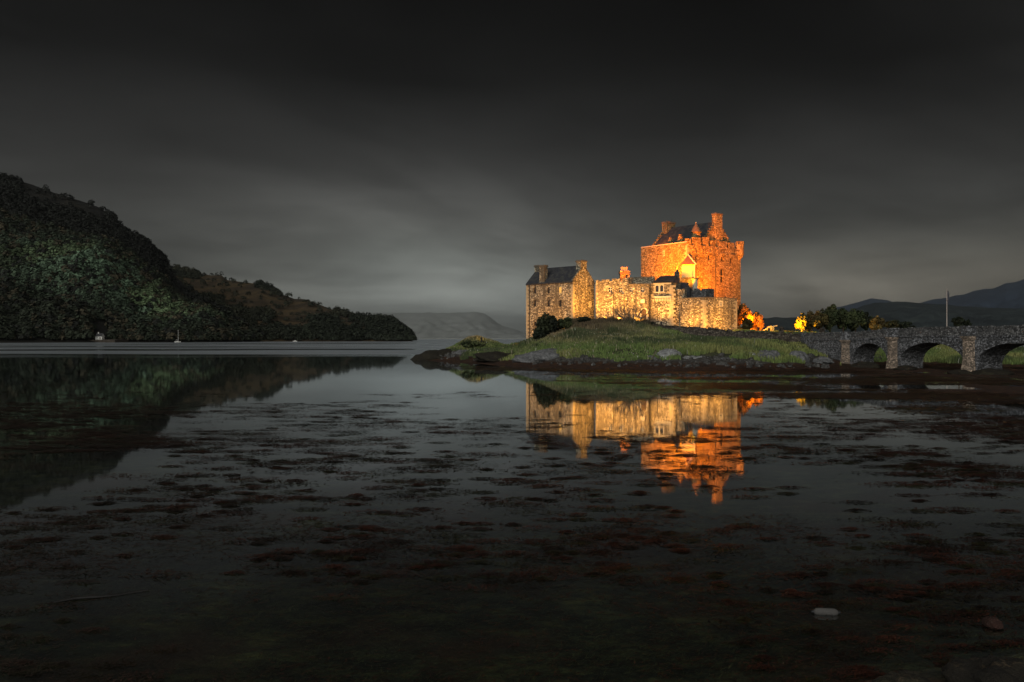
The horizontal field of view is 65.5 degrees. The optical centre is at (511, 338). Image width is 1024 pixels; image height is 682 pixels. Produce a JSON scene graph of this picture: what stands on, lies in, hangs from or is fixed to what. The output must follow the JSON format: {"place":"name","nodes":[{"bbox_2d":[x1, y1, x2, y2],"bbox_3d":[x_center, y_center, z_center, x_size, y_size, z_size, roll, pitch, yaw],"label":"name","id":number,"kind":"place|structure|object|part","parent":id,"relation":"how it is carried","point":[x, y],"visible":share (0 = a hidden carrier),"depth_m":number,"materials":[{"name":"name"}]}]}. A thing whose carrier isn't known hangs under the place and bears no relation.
{"place":"outdoors","nodes":[
{"label":"outdoors","id":0,"kind":"place"},
{"bbox_2d":[90,339,129,341],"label":"cottage ground","id":1,"kind":"structure","parent":0,"point":[115,340],"depth_m":741.33,"materials":[{"name":"stone"}]},
{"bbox_2d":[95,332,104,339],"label":"white cottage","id":2,"kind":"structure","parent":1,"relation":"on","point":[100,336],"depth_m":740.07,"materials":[{"name":"paint"}]},
{"bbox_2d":[0,180,259,342],"bbox_3d":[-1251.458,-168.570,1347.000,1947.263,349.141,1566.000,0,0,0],"label":"wooded hill","id":3,"kind":"structure","parent":0,"point":[98,323],"depth_m":866.43,"materials":[{"name":"green plant"}]},
{"bbox_2d":[0,172,265,340],"bbox_3d":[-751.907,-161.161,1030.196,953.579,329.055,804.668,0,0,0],"label":"hillside wood","id":4,"kind":"object","parent":3,"relation":"on","point":[152,299],"visible":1,"depth_m":888.23,"materials":[{"name":"green plant"}]},
{"bbox_2d":[176,275,411,340],"bbox_3d":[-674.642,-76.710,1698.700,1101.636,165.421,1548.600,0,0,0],"label":"bracken hill","id":5,"kind":"structure","parent":0,"point":[297,305],"depth_m":1341.77,"materials":[{"name":"plant"}]},
{"bbox_2d":[171,264,416,340],"bbox_3d":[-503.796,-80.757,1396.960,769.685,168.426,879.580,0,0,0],"label":"headland wood","id":6,"kind":"object","parent":5,"relation":"on","point":[380,326],"visible":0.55,"depth_m":1108.61,"materials":[{"name":"green plant"}]},
{"bbox_2d":[365,312,525,337],"bbox_3d":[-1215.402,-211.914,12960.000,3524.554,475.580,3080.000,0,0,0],"label":"mountain","id":7,"kind":"structure","parent":0,"point":[444,325],"depth_m":12478.40,"materials":[{"name":"grey"}]},
{"bbox_2d":[424,338,525,338],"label":"shore","id":8,"kind":"structure","parent":0,"point":[464,338],"depth_m":3300.60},
{"bbox_2d":[0,338,1023,539],"bbox_3d":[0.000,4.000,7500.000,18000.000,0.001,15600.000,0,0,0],"label":"water","id":9,"kind":"structure","parent":0,"point":[301,373],"depth_m":32.39,"materials":[{"name":"black liquid"}]},
{"bbox_2d":[54,589,148,602],"bbox_3d":[-6.328,3.984,12.311,1.308,0.070,0.098,0,0,-27],"label":"floating stick","id":10,"kind":"object","parent":9,"relation":"on","point":[98,596],"visible":1,"depth_m":12.26,"materials":[{"name":"black wood"}]},
{"bbox_2d":[0,363,1023,681],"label":"floating seaweed","id":11,"kind":"object","parent":9,"relation":"on","point":[908,395],"visible":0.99,"depth_m":17.45,"materials":[{"name":"brown plant"}]},
{"bbox_2d":[0,485,1023,681],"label":"submerged weed","id":12,"kind":"object","parent":9,"relation":"in","point":[51,578],"visible":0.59,"depth_m":12.78,"materials":[{"name":"brown plant"}]},
{"bbox_2d":[811,608,840,615],"bbox_3d":[4.553,3.972,11.550,0.412,0.110,0.110,0,0,7],"label":"rock","id":13,"kind":"object","parent":9,"relation":"on","point":[825,611],"visible":1,"depth_m":11.51,"materials":[{"name":"grey stone"}]},
{"bbox_2d":[0,321,1023,681],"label":"ground","id":14,"kind":"structure","parent":0,"point":[460,643],"depth_m":12.50,"materials":[{"name":"black soil"}]},
{"bbox_2d":[410,349,451,359],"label":"rock","id":15,"kind":"object","parent":14,"relation":"on","point":[429,354],"visible":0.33,"depth_m":144.97,"materials":[{"name":"stone"}]},
{"bbox_2d":[452,350,468,353],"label":"rock","id":16,"kind":"object","parent":14,"relation":"on","point":[458,352],"visible":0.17,"depth_m":144.80,"materials":[{"name":"grey stone"}]},
{"bbox_2d":[460,339,484,347],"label":"bush","id":17,"kind":"object","parent":14,"relation":"on","point":[468,343],"visible":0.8,"depth_m":149.38,"materials":[{"name":"green plant"}]},
{"bbox_2d":[474,351,512,361],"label":"rock","id":18,"kind":"object","parent":14,"relation":"on","point":[495,356],"visible":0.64,"depth_m":125.06,"materials":[{"name":"stone"}]},
{"bbox_2d":[511,348,561,362],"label":"rock","id":19,"kind":"object","parent":14,"relation":"on","point":[544,354],"visible":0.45,"depth_m":116.61,"materials":[{"name":"grey stone"}]},
{"bbox_2d":[532,328,547,339],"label":"bush","id":20,"kind":"object","parent":14,"relation":"on","point":[537,333],"visible":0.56,"depth_m":138.89,"materials":[{"name":"green plant"}]},
{"bbox_2d":[536,312,558,334],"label":"bush","id":21,"kind":"object","parent":14,"relation":"on","point":[547,324],"visible":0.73,"depth_m":140.99,"materials":[{"name":"green plant"}]},
{"bbox_2d":[526,260,594,338],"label":"gabled house","id":22,"kind":"structure","parent":14,"relation":"on","point":[561,292],"depth_m":153.56,"materials":[{"name":"stone"}]},
{"bbox_2d":[558,317,572,327],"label":"bush","id":23,"kind":"object","parent":14,"relation":"on","point":[566,322],"visible":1,"depth_m":141.34,"materials":[{"name":"green plant"}]},
{"bbox_2d":[577,316,590,322],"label":"bush","id":24,"kind":"object","parent":14,"relation":"on","point":[582,319],"visible":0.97,"depth_m":142.94,"materials":[{"name":"green plant"}]},
{"bbox_2d":[596,267,654,319],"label":"curtain range","id":25,"kind":"structure","parent":14,"relation":"on","point":[621,291],"depth_m":149.64,"materials":[{"name":"stone"}]},
{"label":"gate door","id":26,"kind":"part","parent":25,"relation":"part of","materials":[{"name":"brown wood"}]},
{"bbox_2d":[613,303,652,319],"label":"bare shrub","id":27,"kind":"object","parent":14,"relation":"on","point":[624,310],"visible":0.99,"depth_m":140.76,"materials":[{"name":"brown plant"}]},
{"bbox_2d":[439,351,829,368],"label":"shore stones","id":28,"kind":"object","parent":14,"relation":"on","point":[586,358],"visible":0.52,"depth_m":104.86,"materials":[{"name":"stone"}]},
{"bbox_2d":[649,269,680,325],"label":"corbelled bay","id":29,"kind":"object","parent":14,"relation":"on","point":[662,293],"visible":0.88,"depth_m":147.34,"materials":[{"name":"stone"}]},
{"bbox_2d":[654,284,659,292],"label":"window","id":30,"kind":"structure","parent":29,"relation":"in","point":[657,287],"depth_m":147.79,"materials":[{"name":"stone"}]},
{"bbox_2d":[659,284,663,291],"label":"window","id":31,"kind":"structure","parent":29,"relation":"in","point":[662,285],"depth_m":147.40,"materials":[{"name":"stone"}]},
{"bbox_2d":[656,348,681,358],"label":"rock","id":32,"kind":"object","parent":14,"relation":"on","point":[665,352],"visible":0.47,"depth_m":109.02,"materials":[{"name":"grey stone"}]},
{"bbox_2d":[675,282,691,325],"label":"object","id":33,"kind":"object","parent":14,"relation":"on","point":[684,290],"visible":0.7,"depth_m":147.05,"materials":[{"name":"stone"}]},
{"bbox_2d":[641,212,743,326],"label":"castle keep","id":34,"kind":"structure","parent":14,"relation":"on","point":[709,255],"depth_m":163.37,"materials":[{"name":"stone"}]},
{"bbox_2d":[682,356,708,358],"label":"rock","id":35,"kind":"object","parent":14,"relation":"on","point":[693,357],"visible":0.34,"depth_m":107.71,"materials":[{"name":"grey stone"}]},
{"bbox_2d":[680,297,736,329],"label":"bastion","id":36,"kind":"object","parent":14,"relation":"on","point":[712,312],"visible":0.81,"depth_m":143.95,"materials":[{"name":"stone"}]},
{"bbox_2d":[680,277,693,288],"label":"reddish inner wall","id":37,"kind":"structure","parent":36,"relation":"on","point":[687,279],"depth_m":153.52,"materials":[{"name":"stone"}]},
{"bbox_2d":[691,278,698,289],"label":"round turret","id":38,"kind":"object","parent":36,"relation":"on","point":[694,283],"visible":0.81,"depth_m":151.96,"materials":[{"name":"stone"}]},
{"bbox_2d":[691,289,713,297],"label":"grey parapet","id":39,"kind":"structure","parent":36,"relation":"on","point":[702,293],"depth_m":149.49,"materials":[{"name":"stone"}]},
{"bbox_2d":[653,324,800,342],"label":"causeway wall","id":40,"kind":"structure","parent":14,"relation":"on","point":[786,337],"depth_m":133.02,"materials":[{"name":"stone"}]},
{"bbox_2d":[446,316,1023,365],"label":"island grass","id":41,"kind":"structure","parent":14,"relation":"on","point":[619,333],"depth_m":120.85,"materials":[{"name":"green plant"}]},
{"bbox_2d":[737,303,750,326],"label":"broadleaf tree","id":42,"kind":"object","parent":14,"relation":"on","point":[743,311],"visible":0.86,"depth_m":151.42,"materials":[{"name":"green plant"}]},
{"bbox_2d":[742,318,753,328],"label":"bush","id":43,"kind":"object","parent":14,"relation":"on","point":[747,323],"visible":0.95,"depth_m":148.06,"materials":[{"name":"green plant"}]},
{"bbox_2d":[749,311,759,328],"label":"broadleaf tree","id":44,"kind":"object","parent":14,"relation":"on","point":[752,316],"visible":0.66,"depth_m":152.04,"materials":[{"name":"orange plant"}]},
{"bbox_2d":[756,314,763,329],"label":"bush","id":45,"kind":"object","parent":14,"relation":"on","point":[759,322],"visible":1,"depth_m":150.58,"materials":[{"name":"orange plant"}]},
{"bbox_2d":[757,350,779,359],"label":"rock","id":46,"kind":"object","parent":14,"relation":"on","point":[773,353],"visible":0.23,"depth_m":105.88,"materials":[{"name":"grey stone"}]},
{"bbox_2d":[779,326,784,332],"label":"gate pillar","id":47,"kind":"structure","parent":14,"relation":"on","point":[781,329],"depth_m":128.11,"materials":[{"name":"stone"}]},
{"bbox_2d":[789,351,809,362],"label":"rock","id":48,"kind":"object","parent":14,"relation":"on","point":[803,355],"visible":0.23,"depth_m":106.19,"materials":[{"name":"grey stone"}]},
{"bbox_2d":[794,313,807,330],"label":"bush","id":49,"kind":"object","parent":14,"relation":"on","point":[801,321],"visible":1,"depth_m":149.47,"materials":[{"name":"yellow plant"}]},
{"bbox_2d":[805,310,819,331],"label":"broadleaf tree","id":50,"kind":"object","parent":14,"relation":"on","point":[813,320],"visible":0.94,"depth_m":151.22,"materials":[{"name":"green plant"}]},
{"bbox_2d":[814,310,828,331],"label":"broadleaf tree","id":51,"kind":"object","parent":14,"relation":"on","point":[824,318],"visible":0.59,"depth_m":155.48,"materials":[{"name":"green plant"}]},
{"bbox_2d":[812,356,833,363],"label":"rock","id":52,"kind":"object","parent":14,"relation":"on","point":[822,360],"visible":0.79,"depth_m":106.93,"materials":[{"name":"grey stone"}]},
{"bbox_2d":[820,304,839,331],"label":"broadleaf tree","id":53,"kind":"object","parent":14,"relation":"on","point":[832,312],"visible":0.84,"depth_m":157.19,"materials":[{"name":"green plant"}]},
{"bbox_2d":[837,308,852,331],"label":"broadleaf tree","id":54,"kind":"object","parent":14,"relation":"on","point":[845,321],"visible":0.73,"depth_m":159.15,"materials":[{"name":"green plant"}]},
{"bbox_2d":[848,308,865,331],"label":"broadleaf tree","id":55,"kind":"object","parent":14,"relation":"on","point":[858,316],"visible":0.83,"depth_m":159.86,"materials":[{"name":"green plant"}]},
{"bbox_2d":[860,312,873,330],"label":"broadleaf tree","id":56,"kind":"object","parent":14,"relation":"on","point":[866,326],"visible":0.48,"depth_m":162.10,"materials":[{"name":"green plant"}]},
{"bbox_2d":[869,316,884,329],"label":"bush","id":57,"kind":"object","parent":14,"relation":"on","point":[876,322],"visible":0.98,"depth_m":149.50,"materials":[{"name":"green plant"}]},
{"bbox_2d":[884,320,906,328],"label":"bush","id":58,"kind":"object","parent":14,"relation":"on","point":[894,324],"visible":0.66,"depth_m":153.99,"materials":[{"name":"green plant"}]},
{"bbox_2d":[871,670,930,681],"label":"rock","id":59,"kind":"object","parent":14,"relation":"on","point":[905,676],"visible":1,"depth_m":8.57,"materials":[{"name":"stone"}]},
{"bbox_2d":[893,365,917,369],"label":"rock","id":60,"kind":"object","parent":14,"relation":"on","point":[905,367],"visible":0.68,"depth_m":97.93,"materials":[{"name":"brown stone"}]},
{"bbox_2d":[903,321,915,327],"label":"bush","id":61,"kind":"object","parent":14,"relation":"on","point":[908,323],"visible":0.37,"depth_m":157.32,"materials":[{"name":"green plant"}]},
{"bbox_2d":[800,325,1023,371],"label":"stone bridge","id":62,"kind":"structure","parent":14,"relation":"on","point":[981,347],"depth_m":100.70,"materials":[{"name":"grey stone"}]},
{"bbox_2d":[946,291,948,325],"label":"flagpole","id":63,"kind":"object","parent":14,"relation":"on","point":[947,297],"visible":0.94,"depth_m":141.99,"materials":[{"name":"grey metal"}]},
{"bbox_2d":[951,316,964,325],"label":"bush","id":64,"kind":"object","parent":14,"relation":"on","point":[958,321],"visible":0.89,"depth_m":149.61,"materials":[{"name":"green plant"}]},
{"bbox_2d":[947,369,972,374],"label":"rock","id":65,"kind":"object","parent":14,"relation":"on","point":[960,371],"visible":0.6,"depth_m":87.70,"materials":[{"name":"brown stone"}]},
{"bbox_2d":[963,319,972,325],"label":"bush","id":66,"kind":"object","parent":14,"relation":"on","point":[967,323],"visible":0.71,"depth_m":151.48,"materials":[{"name":"green plant"}]},
{"bbox_2d":[941,655,1023,681],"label":"rock","id":67,"kind":"object","parent":14,"relation":"on","point":[990,668],"visible":1,"depth_m":8.90,"materials":[{"name":"grey stone"}]},
{"bbox_2d":[981,616,1003,629],"bbox_3d":[6.666,3.946,11.049,0.245,0.148,0.308,0,0,0],"label":"rock","id":68,"kind":"object","parent":14,"relation":"on","point":[991,622],"visible":1,"depth_m":10.98,"materials":[{"name":"stone"}]},
{"bbox_2d":[971,368,1014,374],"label":"rock","id":69,"kind":"object","parent":14,"relation":"on","point":[989,371],"visible":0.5,"depth_m":86.11,"materials":[{"name":"brown stone"}]},
{"bbox_2d":[0,0,1023,332],"label":"sky","id":70,"kind":"structure","parent":0,"point":[363,156],"materials":[{"name":"grey"}]},
{"bbox_2d":[762,302,1023,331],"bbox_3d":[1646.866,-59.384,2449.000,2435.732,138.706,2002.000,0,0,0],"label":"hill","id":71,"kind":"structure","parent":0,"point":[918,315],"depth_m":2203.27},
{"bbox_2d":[836,279,1023,310],"bbox_3d":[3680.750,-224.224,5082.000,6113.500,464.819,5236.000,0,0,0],"label":"mountain","id":72,"kind":"structure","parent":0,"point":[1008,295],"depth_m":5019.52,"materials":[{"name":"grey"}]}
]}

